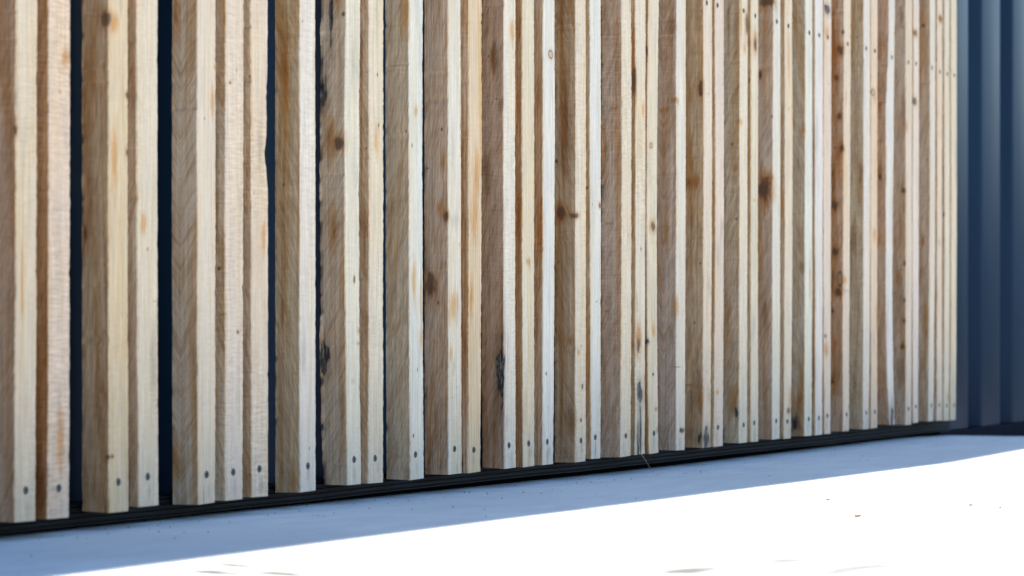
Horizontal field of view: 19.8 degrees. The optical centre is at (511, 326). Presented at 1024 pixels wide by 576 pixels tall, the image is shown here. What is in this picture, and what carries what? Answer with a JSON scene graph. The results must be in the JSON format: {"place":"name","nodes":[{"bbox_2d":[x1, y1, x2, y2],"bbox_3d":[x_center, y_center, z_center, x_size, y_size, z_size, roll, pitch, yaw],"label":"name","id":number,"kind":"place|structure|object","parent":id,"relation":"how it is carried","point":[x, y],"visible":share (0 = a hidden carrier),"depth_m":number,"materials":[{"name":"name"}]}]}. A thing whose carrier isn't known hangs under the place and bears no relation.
{"place":"outdoors","nodes":[
{"label":"outdoors","id":0,"kind":"place"},
{"bbox_2d":[0,435,1023,575],"bbox_3d":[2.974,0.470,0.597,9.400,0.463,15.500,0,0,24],"label":"concrete pavement","id":1,"kind":"structure","parent":0,"point":[730,517],"depth_m":3.49,"materials":[{"name":"white concrete"}]},
{"bbox_2d":[0,0,956,535],"bbox_3d":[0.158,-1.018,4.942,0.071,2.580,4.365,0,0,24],"label":"slatted timber wall","id":2,"kind":"structure","parent":1,"relation":"on","point":[750,210],"depth_m":4.38,"materials":[{"name":"beige wood"}]},
{"bbox_2d":[19,437,987,572],"bbox_3d":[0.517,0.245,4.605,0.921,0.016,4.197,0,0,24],"label":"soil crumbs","id":3,"kind":"object","parent":1,"relation":"on","point":[469,492],"visible":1,"depth_m":4.06,"materials":[{"name":"black soil"}]},
{"bbox_2d":[68,0,1023,502],"bbox_3d":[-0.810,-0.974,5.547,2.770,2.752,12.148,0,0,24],"label":"shipping container","id":4,"kind":"object","parent":1,"relation":"on","point":[990,248],"visible":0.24,"depth_m":7.18,"materials":[{"name":"blue metal"}]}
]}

